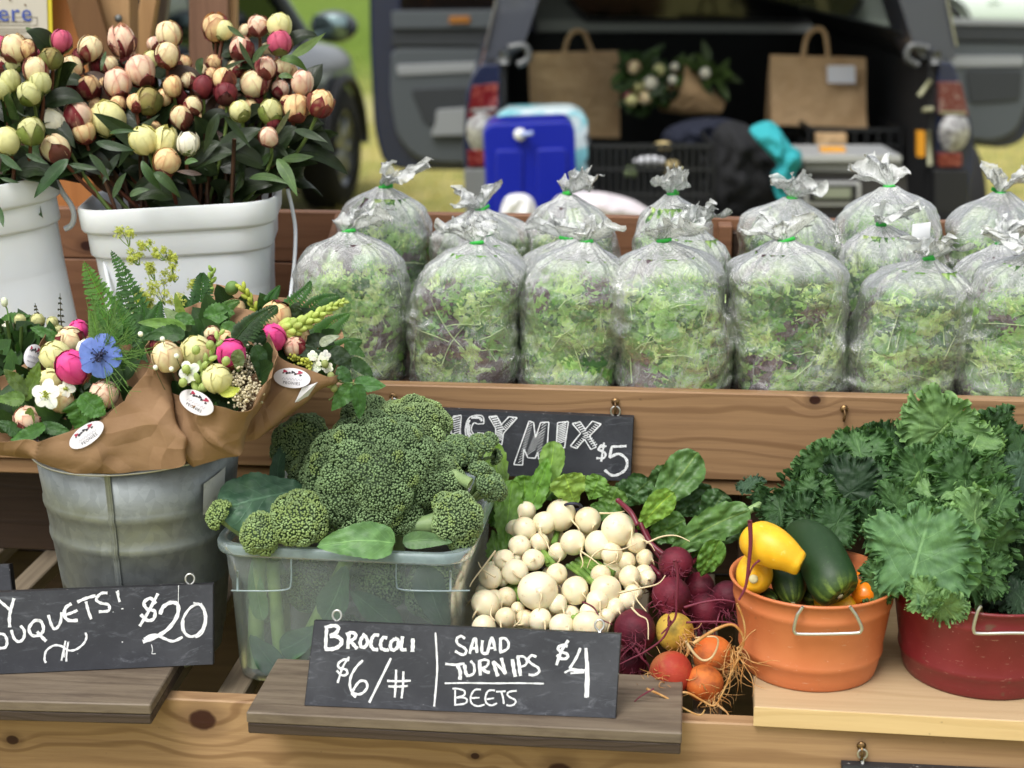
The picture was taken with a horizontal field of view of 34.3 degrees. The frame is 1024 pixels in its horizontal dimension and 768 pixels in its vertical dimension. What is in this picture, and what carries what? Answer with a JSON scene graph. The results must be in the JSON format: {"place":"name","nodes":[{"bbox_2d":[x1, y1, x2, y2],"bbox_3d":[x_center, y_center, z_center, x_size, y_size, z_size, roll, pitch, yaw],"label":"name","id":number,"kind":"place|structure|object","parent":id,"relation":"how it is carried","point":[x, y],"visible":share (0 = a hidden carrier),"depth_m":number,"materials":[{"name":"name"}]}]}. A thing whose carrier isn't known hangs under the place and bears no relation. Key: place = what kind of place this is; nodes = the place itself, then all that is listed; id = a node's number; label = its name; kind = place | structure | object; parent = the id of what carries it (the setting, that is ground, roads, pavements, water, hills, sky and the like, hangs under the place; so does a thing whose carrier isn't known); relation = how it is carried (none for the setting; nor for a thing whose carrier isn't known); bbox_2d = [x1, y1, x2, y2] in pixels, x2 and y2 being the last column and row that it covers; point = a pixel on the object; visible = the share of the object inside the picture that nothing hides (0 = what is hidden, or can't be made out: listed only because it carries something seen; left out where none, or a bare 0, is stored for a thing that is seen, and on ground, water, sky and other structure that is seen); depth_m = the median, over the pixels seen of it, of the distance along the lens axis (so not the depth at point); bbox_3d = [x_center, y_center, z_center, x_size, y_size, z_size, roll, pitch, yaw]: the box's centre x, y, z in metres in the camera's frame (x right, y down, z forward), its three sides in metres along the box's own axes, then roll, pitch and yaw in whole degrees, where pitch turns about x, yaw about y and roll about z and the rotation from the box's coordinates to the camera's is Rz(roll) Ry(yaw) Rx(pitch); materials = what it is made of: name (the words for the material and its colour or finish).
{"place":"outdoors","nodes":[
{"label":"outdoors","id":0,"kind":"place"},
{"bbox_2d":[135,85,177,124],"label":"peony","id":1,"kind":"object","parent":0,"point":[151,99],"visible":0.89,"depth_m":1.99,"materials":[{"name":"green plant"}]},
{"bbox_2d":[280,0,1023,211],"bbox_3d":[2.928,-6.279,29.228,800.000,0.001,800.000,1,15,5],"label":"ground","id":2,"kind":"structure","parent":0,"point":[358,11],"depth_m":11.76,"materials":[{"name":"green plant"}]},
{"bbox_2d":[52,0,138,205],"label":"corner posts","id":3,"kind":"object","parent":2,"relation":"on","point":[77,20],"visible":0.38,"depth_m":2.45,"materials":[{"name":"brown"}]},
{"bbox_2d":[0,0,52,38],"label":"poster","id":4,"kind":"object","parent":3,"relation":"attached to","point":[18,16],"visible":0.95,"depth_m":2.41,"materials":[{"name":"white paper"}]},
{"bbox_2d":[138,0,170,54],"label":"wooden strut","id":5,"kind":"object","parent":3,"relation":"attached to","point":[152,14],"visible":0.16,"depth_m":2.67,"materials":[{"name":"wood"}]},
{"bbox_2d":[0,0,368,209],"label":"parked car","id":6,"kind":"object","parent":2,"relation":"on","point":[346,119],"visible":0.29,"depth_m":9.21,"materials":[{"name":"grey paint"}]},
{"bbox_2d":[189,0,238,67],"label":"wooden post","id":7,"kind":"object","parent":2,"relation":"on","point":[200,45],"depth_m":2.55,"materials":[{"name":"wood"}]},
{"bbox_2d":[0,206,1023,767],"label":"display stand","id":8,"kind":"object","parent":2,"relation":"on","point":[730,436],"visible":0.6,"depth_m":1.91,"materials":[{"name":"brown wood"}]},
{"bbox_2d":[0,180,76,326],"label":"white bucket","id":9,"kind":"object","parent":8,"relation":"on","point":[33,270],"visible":0.67,"depth_m":1.97,"materials":[{"name":"plastic"}]},
{"bbox_2d":[0,116,44,179],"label":"peony","id":10,"kind":"object","parent":9,"relation":"in","point":[30,131],"visible":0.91,"depth_m":1.90,"materials":[{"name":"green plant"}]},
{"bbox_2d":[0,126,59,189],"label":"peony","id":11,"kind":"object","parent":9,"relation":"in","point":[10,145],"visible":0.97,"depth_m":1.93,"materials":[{"name":"green plant"}]},
{"bbox_2d":[0,92,85,226],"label":"leafy sprigs","id":12,"kind":"object","parent":9,"relation":"in","point":[8,163],"visible":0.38,"depth_m":1.92,"materials":[{"name":"green plant"}]},
{"bbox_2d":[25,28,76,88],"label":"peony","id":13,"kind":"object","parent":9,"relation":"in","point":[61,40],"visible":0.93,"depth_m":1.95,"materials":[{"name":"pink plant"}]},
{"bbox_2d":[29,72,83,147],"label":"peony","id":14,"kind":"object","parent":9,"relation":"in","point":[55,97],"visible":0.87,"depth_m":1.95,"materials":[{"name":"green plant"}]},
{"bbox_2d":[0,666,183,723],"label":"weathered board","id":15,"kind":"object","parent":8,"relation":"on","point":[131,695],"visible":0.66,"depth_m":1.64,"materials":[{"name":"brown wood"}]},
{"bbox_2d":[0,573,213,673],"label":"chalkboard sign","id":16,"kind":"object","parent":15,"relation":"on","point":[95,628],"visible":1,"depth_m":1.69,"materials":[{"name":"paint"}]},
{"bbox_2d":[32,437,238,667],"bbox_3d":[-0.401,0.174,1.810,0.223,0.245,0.225,1,15,5],"label":"galvanized bucket","id":17,"kind":"object","parent":8,"relation":"on","point":[148,527],"visible":0.44,"depth_m":1.72,"materials":[{"name":"metal"}]},
{"bbox_2d":[0,297,47,389],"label":"wrapped bouquet","id":18,"kind":"object","parent":17,"relation":"in","point":[19,337],"visible":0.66,"depth_m":1.78,"materials":[{"name":"green plant"}]},
{"bbox_2d":[0,250,188,473],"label":"wrapped bouquet","id":19,"kind":"object","parent":17,"relation":"in","point":[95,396],"visible":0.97,"depth_m":1.66,"materials":[{"name":"brown paper"}]},
{"bbox_2d":[112,225,278,466],"bbox_3d":[-0.328,-0.041,1.738,0.139,0.221,0.303,-5,16,-18],"label":"wrapped bouquet","id":20,"kind":"object","parent":17,"relation":"in","point":[205,356],"visible":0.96,"depth_m":1.66,"materials":[{"name":"brown paper"}]},
{"bbox_2d":[210,280,385,441],"bbox_3d":[-0.243,-0.037,1.802,0.160,0.150,0.256,-5,16,-17],"label":"wrapped bouquet","id":21,"kind":"object","parent":17,"relation":"in","point":[315,348],"visible":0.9,"depth_m":1.72,"materials":[{"name":"brown paper"}]},
{"bbox_2d":[78,189,296,317],"bbox_3d":[-0.397,-0.132,2.068,0.270,0.223,0.220,1,15,5],"label":"white bucket","id":22,"kind":"object","parent":8,"relation":"on","point":[232,242],"visible":0.56,"depth_m":1.97,"materials":[{"name":"plastic"}]},
{"bbox_2d":[39,133,112,209],"bbox_3d":[-0.479,-0.222,2.002,0.176,0.169,0.072,-5,16,-17],"label":"peony","id":23,"kind":"object","parent":22,"relation":"in","point":[54,147],"visible":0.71,"depth_m":1.94,"materials":[{"name":"beige plant"}]},
{"bbox_2d":[43,107,115,209],"bbox_3d":[-0.493,-0.237,2.000,0.135,0.195,0.037,-2,15,-9],"label":"peony","id":24,"kind":"object","parent":22,"relation":"in","point":[54,118],"visible":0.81,"depth_m":1.98,"materials":[{"name":"green plant"}]},
{"bbox_2d":[72,122,139,208],"bbox_3d":[-0.457,-0.237,2.026,0.148,0.180,0.060,-5,16,-16],"label":"peony","id":25,"kind":"object","parent":22,"relation":"in","point":[85,134],"visible":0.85,"depth_m":1.98,"materials":[{"name":"beige plant"}]},
{"bbox_2d":[84,66,146,203],"bbox_3d":[-0.472,-0.275,2.043,0.092,0.231,0.059,-4,16,-15],"label":"peony","id":26,"kind":"object","parent":22,"relation":"in","point":[117,80],"visible":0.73,"depth_m":2.00,"materials":[{"name":"beige plant"}]},
{"bbox_2d":[135,147,180,204],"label":"peony","id":27,"kind":"object","parent":22,"relation":"in","point":[167,161],"visible":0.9,"depth_m":1.93,"materials":[{"name":"beige plant"}]},
{"bbox_2d":[128,124,191,195],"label":"peony","id":28,"kind":"object","parent":22,"relation":"in","point":[143,141],"visible":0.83,"depth_m":1.94,"materials":[{"name":"yellow plant"}]},
{"bbox_2d":[154,41,199,83],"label":"peony","id":29,"kind":"object","parent":22,"relation":"in","point":[167,56],"visible":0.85,"depth_m":2.00,"materials":[{"name":"beige plant"}]},
{"bbox_2d":[26,26,327,209],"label":"leafy sprigs","id":30,"kind":"object","parent":22,"relation":"in","point":[243,183],"visible":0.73,"depth_m":1.97,"materials":[{"name":"green plant"}]},
{"bbox_2d":[176,131,231,203],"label":"peony","id":31,"kind":"object","parent":22,"relation":"in","point":[189,144],"visible":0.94,"depth_m":1.95,"materials":[{"name":"green plant"}]},
{"bbox_2d":[221,125,295,202],"bbox_3d":[-0.334,-0.225,1.987,0.151,0.171,0.042,3,15,12],"label":"peony","id":32,"kind":"object","parent":22,"relation":"in","point":[269,138],"visible":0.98,"depth_m":1.97,"materials":[{"name":"green plant"}]},
{"bbox_2d":[213,12,317,202],"bbox_3d":[-0.329,-0.305,2.048,0.192,0.299,0.031,-6,16,-21],"label":"peony","id":33,"kind":"object","parent":22,"relation":"in","point":[279,21],"visible":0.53,"depth_m":2.03,"materials":[{"name":"beige plant"}]},
{"bbox_2d":[220,93,317,168],"bbox_3d":[-0.327,-0.251,2.016,0.185,0.208,0.036,5,16,17],"label":"peony","id":34,"kind":"object","parent":22,"relation":"in","point":[295,105],"visible":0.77,"depth_m":1.96,"materials":[{"name":"beige plant"}]},
{"bbox_2d":[248,88,347,201],"bbox_3d":[-0.311,-0.251,2.006,0.223,0.216,0.074,1,15,5],"label":"peony","id":35,"kind":"object","parent":22,"relation":"in","point":[320,103],"visible":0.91,"depth_m":1.99,"materials":[{"name":"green plant"}]},
{"bbox_2d":[292,201,411,380],"bbox_3d":[-0.192,-0.114,1.998,0.143,0.216,0.111,-1,15,-3],"label":"salad bag","id":36,"kind":"object","parent":8,"relation":"on","point":[363,276],"visible":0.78,"depth_m":1.96,"materials":[{"name":"green"}]},
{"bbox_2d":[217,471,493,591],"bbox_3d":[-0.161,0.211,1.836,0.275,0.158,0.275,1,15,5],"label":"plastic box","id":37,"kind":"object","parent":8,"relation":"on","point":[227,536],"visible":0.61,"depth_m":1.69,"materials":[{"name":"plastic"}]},
{"bbox_2d":[239,510,285,620],"bbox_3d":[-0.254,0.189,1.720,0.048,0.126,0.070,1,15,5],"label":"broccoli","id":38,"kind":"object","parent":37,"relation":"in","point":[258,535],"visible":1,"depth_m":1.69,"materials":[{"name":"green plant"}]},
{"bbox_2d":[217,443,309,531],"bbox_3d":[-0.223,0.119,1.777,0.067,0.108,0.219,10,18,32],"label":"broccoli","id":39,"kind":"object","parent":37,"relation":"in","point":[246,495],"visible":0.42,"depth_m":1.72,"materials":[{"name":"green plant"}]},
{"bbox_2d":[246,557,289,674],"bbox_3d":[-0.251,0.225,1.808,0.059,0.133,0.160,4,16,16],"label":"broccoli","id":40,"kind":"object","parent":37,"relation":"in","point":[263,656],"visible":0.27,"depth_m":1.75,"materials":[{"name":"green plant"}]},
{"bbox_2d":[269,412,327,472],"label":"broccoli","id":41,"kind":"object","parent":37,"relation":"in","point":[296,434],"visible":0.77,"depth_m":1.79,"materials":[{"name":"food"}]},
{"bbox_2d":[270,488,334,554],"bbox_3d":[-0.215,0.152,1.741,0.066,0.109,0.129,1,15,5],"label":"broccoli","id":42,"kind":"object","parent":37,"relation":"in","point":[301,518],"visible":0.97,"depth_m":1.68,"materials":[{"name":"food"}]},
{"bbox_2d":[266,556,356,659],"bbox_3d":[-0.202,0.225,1.811,0.096,0.146,0.178,1,15,5],"label":"broccoli","id":43,"kind":"object","parent":37,"relation":"in","point":[310,579],"visible":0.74,"depth_m":1.75,"materials":[{"name":"green plant"}]},
{"bbox_2d":[316,557,406,622],"bbox_3d":[-0.152,0.208,1.795,0.092,0.082,0.161,1,15,5],"label":"broccoli","id":44,"kind":"object","parent":37,"relation":"in","point":[376,594],"visible":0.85,"depth_m":1.73,"materials":[{"name":"green plant"}]},
{"bbox_2d":[298,409,443,567],"bbox_3d":[-0.145,0.133,1.763,0.161,0.215,0.157,-12,19,-39],"label":"broccoli","id":45,"kind":"object","parent":37,"relation":"in","point":[379,468],"visible":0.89,"depth_m":1.70,"materials":[{"name":"green food"}]},
{"bbox_2d":[316,489,484,558],"bbox_3d":[-0.112,0.145,1.688,0.176,0.061,0.055,-5,16,-18],"label":"broccoli","id":46,"kind":"object","parent":37,"relation":"in","point":[454,520],"visible":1,"depth_m":1.68,"materials":[{"name":"green plant"}]},
{"bbox_2d":[378,393,452,446],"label":"broccoli","id":47,"kind":"object","parent":37,"relation":"in","point":[433,419],"visible":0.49,"depth_m":1.79,"materials":[{"name":"food"}]},
{"bbox_2d":[404,560,467,624],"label":"broccoli","id":48,"kind":"object","parent":37,"relation":"in","point":[438,608],"visible":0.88,"depth_m":1.72,"materials":[{"name":"green plant"}]},
{"bbox_2d":[423,453,472,514],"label":"broccoli","id":49,"kind":"object","parent":37,"relation":"in","point":[454,478],"visible":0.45,"depth_m":1.74,"materials":[{"name":"food"}]},
{"bbox_2d":[437,433,477,471],"bbox_3d":[-0.060,0.086,1.796,0.046,0.066,0.046,1,15,5],"label":"broccoli sprig","id":50,"kind":"object","parent":37,"relation":"in","point":[459,450],"visible":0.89,"depth_m":1.78,"materials":[{"name":"food"}]},
{"bbox_2d":[468,460,507,502],"bbox_3d":[-0.029,0.112,1.784,0.045,0.065,0.056,-10,18,-32],"label":"broccoli sprig","id":51,"kind":"object","parent":37,"relation":"in","point":[489,485],"visible":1,"depth_m":1.76,"materials":[{"name":"food"}]},
{"bbox_2d":[336,157,432,347],"bbox_3d":[-0.159,-0.174,2.158,0.140,0.249,0.103,-2,17,-17],"label":"salad bag","id":52,"kind":"object","parent":8,"relation":"on","point":[405,234],"visible":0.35,"depth_m":2.12,"materials":[{"name":"green"}]},
{"bbox_2d":[246,659,682,753],"bbox_3d":[-0.042,0.317,1.641,0.419,0.023,0.129,1,15,5],"label":"weathered board","id":53,"kind":"object","parent":8,"relation":"on","point":[650,722],"visible":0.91,"depth_m":1.59,"materials":[{"name":"brown wood"}]},
{"bbox_2d":[304,609,621,717],"bbox_3d":[-0.048,0.270,1.602,0.306,0.091,0.034,1,15,5],"label":"chalkboard sign","id":54,"kind":"object","parent":53,"relation":"on","point":[427,667],"visible":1,"depth_m":1.60,"materials":[{"name":"paint"}]},
{"bbox_2d":[466,480,587,630],"bbox_3d":[0.018,0.198,1.769,0.134,0.140,0.204,1,15,5],"label":"turnip bunch","id":55,"kind":"object","parent":53,"relation":"on","point":[503,572],"visible":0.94,"depth_m":1.73,"materials":[{"name":"beige food"}]},
{"bbox_2d":[573,486,689,639],"bbox_3d":[0.116,0.200,1.755,0.129,0.123,0.197,6,16,23],"label":"turnip bunch","id":56,"kind":"object","parent":53,"relation":"on","point":[609,599],"visible":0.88,"depth_m":1.75,"materials":[{"name":"beige"}]},
{"bbox_2d":[483,441,635,584],"bbox_3d":[0.048,0.142,1.809,0.177,0.129,0.166,1,15,5],"label":"turnip bunch","id":57,"kind":"object","parent":56,"relation":"on","point":[548,480],"visible":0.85,"depth_m":1.80,"materials":[{"name":"beige food"}]},
{"bbox_2d":[405,214,529,383],"bbox_3d":[-0.053,-0.102,1.982,0.145,0.201,0.112,4,15,8],"label":"salad bag","id":58,"kind":"object","parent":8,"relation":"on","point":[467,330],"visible":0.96,"depth_m":1.95,"materials":[{"name":"green"}]},
{"bbox_2d":[429,179,530,266],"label":"salad bag","id":59,"kind":"object","parent":8,"relation":"on","point":[508,233],"visible":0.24,"depth_m":2.10,"materials":[{"name":"green"}]},
{"bbox_2d":[389,398,633,480],"bbox_3d":[-0.014,0.064,1.935,0.310,0.092,0.011,1,15,5],"label":"chalkboard sign","id":60,"kind":"object","parent":8,"relation":"hanging from","point":[598,444],"visible":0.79,"depth_m":1.92,"materials":[{"name":"paint"}]},
{"bbox_2d":[517,212,603,331],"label":"salad bag","id":61,"kind":"object","parent":8,"relation":"on","point":[542,226],"visible":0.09,"depth_m":2.03,"materials":[{"name":"green"}]},
{"bbox_2d":[515,213,626,385],"bbox_3d":[0.075,-0.100,1.964,0.142,0.207,0.108,4,15,5],"label":"salad bag","id":62,"kind":"object","parent":8,"relation":"on","point":[566,338],"visible":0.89,"depth_m":1.93,"materials":[{"name":"green"}]},
{"bbox_2d":[523,165,621,269],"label":"salad bag","id":63,"kind":"object","parent":8,"relation":"on","point":[572,208],"visible":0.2,"depth_m":2.10,"materials":[{"name":"green"}]},
{"bbox_2d":[582,448,759,674],"bbox_3d":[0.170,0.203,1.770,0.182,0.223,0.275,1,15,5],"label":"beet bunch","id":64,"kind":"object","parent":8,"relation":"on","point":[720,519],"visible":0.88,"depth_m":1.76,"materials":[{"name":"red"}]},
{"bbox_2d":[608,208,737,388],"bbox_3d":[0.185,-0.098,1.946,0.158,0.213,0.119,0,15,6],"label":"salad bag","id":65,"kind":"object","parent":8,"relation":"on","point":[673,328],"visible":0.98,"depth_m":1.91,"materials":[{"name":"green"}]},
{"bbox_2d":[632,162,713,254],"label":"salad bag","id":66,"kind":"object","parent":8,"relation":"on","point":[672,182],"visible":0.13,"depth_m":2.08,"materials":[{"name":"green"}]},
{"bbox_2d":[656,198,732,331],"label":"salad bag","id":67,"kind":"object","parent":8,"relation":"on","point":[707,242],"visible":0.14,"depth_m":2.01,"materials":[{"name":"green"}]},
{"bbox_2d":[634,603,776,715],"bbox_3d":[0.194,0.273,1.670,0.148,0.134,0.130,1,15,5],"label":"beet bunch","id":68,"kind":"object","parent":8,"relation":"on","point":[703,679],"visible":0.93,"depth_m":1.67,"materials":[{"name":"brown food"}]},
{"bbox_2d":[733,168,842,334],"bbox_3d":[0.355,-0.155,2.110,0.146,0.238,0.113,14,20,34],"label":"salad bag","id":69,"kind":"object","parent":8,"relation":"on","point":[819,234],"visible":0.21,"depth_m":2.08,"materials":[{"name":"green"}]},
{"bbox_2d":[726,211,851,391],"bbox_3d":[0.323,-0.098,1.940,0.148,0.215,0.114,-1,15,0],"label":"salad bag","id":70,"kind":"object","parent":8,"relation":"on","point":[790,310],"visible":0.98,"depth_m":1.91,"materials":[{"name":"green"}]},
{"bbox_2d":[834,200,926,371],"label":"salad bag","id":71,"kind":"object","parent":8,"relation":"on","point":[871,249],"visible":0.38,"depth_m":1.99,"materials":[{"name":"green"}]},
{"bbox_2d":[752,598,1023,740],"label":"pale board","id":72,"kind":"object","parent":8,"relation":"on","point":[892,695],"visible":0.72,"depth_m":1.61,"materials":[{"name":"beige wood"}]},
{"bbox_2d":[729,551,892,691],"bbox_3d":[0.305,0.240,1.693,0.170,0.101,0.172,1,15,5],"label":"metal tub","id":73,"kind":"object","parent":72,"relation":"on","point":[808,648],"visible":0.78,"depth_m":1.63,"materials":[{"name":"orange metal"}]},
{"bbox_2d":[736,556,772,593],"bbox_3d":[0.244,0.189,1.670,0.037,0.037,0.060,1,15,5],"label":"yellow squash","id":74,"kind":"object","parent":73,"relation":"in","point":[760,579],"visible":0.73,"depth_m":1.65,"materials":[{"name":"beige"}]},
{"bbox_2d":[758,588,780,600],"bbox_3d":[0.256,0.218,1.688,0.024,0.025,0.045,-9,18,-31],"label":"zucchini","id":75,"kind":"object","parent":73,"relation":"in","point":[769,593],"visible":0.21,"depth_m":1.67,"materials":[{"name":"food"}]},
{"bbox_2d":[771,569,805,603],"bbox_3d":[0.279,0.194,1.683,0.037,0.047,0.072,1,15,5],"label":"zucchini","id":76,"kind":"object","parent":75,"relation":"on","point":[787,587],"visible":0.46,"depth_m":1.66,"materials":[{"name":"green"}]},
{"bbox_2d":[739,521,805,574],"bbox_3d":[0.255,0.160,1.627,0.043,0.045,0.068,-14,20,-41],"label":"yellow squash","id":77,"kind":"object","parent":73,"relation":"in","point":[776,547],"visible":0.96,"depth_m":1.61,"materials":[{"name":"food"}]},
{"bbox_2d":[786,519,857,605],"bbox_3d":[0.308,0.178,1.665,0.050,0.067,0.118,-3,15,-13],"label":"zucchini","id":78,"kind":"object","parent":73,"relation":"in","point":[829,573],"visible":0.93,"depth_m":1.63,"materials":[{"name":"green"}]},
{"bbox_2d":[895,595,1023,699],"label":"metal tub","id":79,"kind":"object","parent":72,"relation":"on","point":[977,654],"visible":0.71,"depth_m":1.62,"materials":[{"name":"red metal"}]},
{"bbox_2d":[734,419,971,610],"bbox_3d":[0.344,0.135,1.784,0.286,0.177,0.167,1,15,5],"label":"kale bunch","id":80,"kind":"object","parent":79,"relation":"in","point":[831,486],"visible":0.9,"depth_m":1.76,"materials":[{"name":"green plant"}]},
{"bbox_2d":[857,382,1023,627],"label":"kale bunch","id":81,"kind":"object","parent":79,"relation":"in","point":[945,533],"visible":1,"depth_m":1.66,"materials":[{"name":"green plant"}]},
{"bbox_2d":[968,403,1023,613],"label":"kale bunch","id":82,"kind":"object","parent":79,"relation":"in","point":[1012,601],"visible":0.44,"depth_m":1.78,"materials":[{"name":"green plant"}]},
{"bbox_2d":[832,151,947,281],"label":"salad bag","id":83,"kind":"object","parent":8,"relation":"on","point":[883,172],"visible":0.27,"depth_m":2.07,"materials":[{"name":"green"}]},
{"bbox_2d":[842,233,975,393],"bbox_3d":[0.467,-0.084,1.934,0.153,0.192,0.111,1,14,-6],"label":"salad bag","id":84,"kind":"object","parent":8,"relation":"on","point":[907,336],"visible":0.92,"depth_m":1.90,"materials":[{"name":"green"}]},
{"bbox_2d":[942,160,1023,271],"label":"salad bag","id":85,"kind":"object","parent":8,"relation":"on","point":[989,208],"visible":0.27,"depth_m":2.06,"materials":[{"name":"green"}]},
{"bbox_2d":[952,213,1023,291],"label":"salad bag","id":86,"kind":"object","parent":8,"relation":"on","point":[990,253],"visible":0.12,"depth_m":1.97,"materials":[{"name":"green"}]},
{"bbox_2d":[954,224,1023,396],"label":"salad bag","id":87,"kind":"object","parent":8,"relation":"on","point":[993,365],"visible":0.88,"depth_m":1.89,"materials":[{"name":"green"}]},
{"bbox_2d":[369,0,1023,219],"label":"suv","id":88,"kind":"object","parent":2,"relation":"on","point":[944,89],"visible":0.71,"depth_m":7.50,"materials":[{"name":"grey paint"}]},
{"bbox_2d":[483,114,575,212],"bbox_3d":[0.057,-0.633,5.099,0.287,0.365,0.262,0,15,0],"label":"water jug","id":89,"kind":"object","parent":88,"relation":"on","point":[533,157],"visible":0.64,"depth_m":4.99,"materials":[{"name":"blue plastic"}]},
{"bbox_2d":[495,104,587,191],"bbox_3d":[0.096,-0.700,5.434,0.312,0.414,0.220,0,15,0],"label":"wrapped pack","id":90,"kind":"object","parent":88,"relation":"on","point":[575,115],"visible":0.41,"depth_m":5.30,"materials":[{"name":"plastic"}]},
{"bbox_2d":[528,28,619,137],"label":"paper bag","id":91,"kind":"object","parent":88,"relation":"in","point":[581,79],"visible":0.83,"depth_m":6.10,"materials":[{"name":"brown paper"}]},
{"bbox_2d":[561,191,646,214],"bbox_3d":[0.268,-0.513,4.859,0.309,0.091,0.089,0,15,0],"label":"white cloth","id":92,"kind":"object","parent":88,"relation":"on","point":[606,203],"visible":0.48,"depth_m":4.84,"materials":[{"name":"grey"}]},
{"bbox_2d":[586,132,714,213],"bbox_3d":[0.448,-0.636,5.250,0.433,0.293,0.312,0,15,0],"label":"plastic crate","id":93,"kind":"object","parent":88,"relation":"in","point":[702,159],"visible":0.51,"depth_m":5.08,"materials":[{"name":"black"}]},
{"bbox_2d":[610,40,741,117],"bbox_3d":[0.584,-1.083,5.896,0.464,0.275,0.280,1,15,5],"label":"wrapped bouquet","id":94,"kind":"object","parent":88,"relation":"in","point":[649,79],"visible":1,"depth_m":5.86,"materials":[{"name":"green plant"}]},
{"bbox_2d":[662,117,733,148],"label":"black bag","id":95,"kind":"object","parent":88,"relation":"in","point":[687,131],"visible":0.59,"depth_m":5.61,"materials":[{"name":"black fabric"}]},
{"bbox_2d":[708,121,777,216],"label":"black bag","id":96,"kind":"object","parent":88,"relation":"in","point":[741,186],"visible":0.85,"depth_m":5.07,"materials":[{"name":"black fabric"}]},
{"bbox_2d":[750,121,801,198],"bbox_3d":[0.786,-0.658,4.946,0.158,0.241,0.100,1,15,5],"label":"teal cloth","id":97,"kind":"object","parent":88,"relation":"on","point":[779,149],"visible":0.91,"depth_m":4.92,"materials":[{"name":"teal fabric"}]},
{"bbox_2d":[795,117,901,164],"bbox_3d":[1.221,-0.842,5.889,0.403,0.178,0.312,0,15,0],"label":"plastic crate","id":98,"kind":"object","parent":88,"relation":"in","point":[893,127],"visible":0.41,"depth_m":5.73,"materials":[{"name":"black"}]},
{"bbox_2d":[765,26,866,127],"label":"paper bag","id":99,"kind":"object","parent":98,"relation":"on","point":[827,90],"visible":0.99,"depth_m":5.90,"materials":[{"name":"brown paper"}]},
{"bbox_2d":[791,145,906,214],"bbox_3d":[1.040,-0.629,5.122,0.342,0.188,0.260,0,15,0],"label":"kitchen scale","id":100,"kind":"object","parent":88,"relation":"in","point":[831,168],"visible":0.52,"depth_m":5.01,"materials":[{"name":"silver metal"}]},
{"bbox_2d":[948,0,1023,18],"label":"parked car","id":101,"kind":"object","parent":2,"relation":"on","point":[997,9],"visible":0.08,"depth_m":22.71,"materials":[{"name":"white paint"}]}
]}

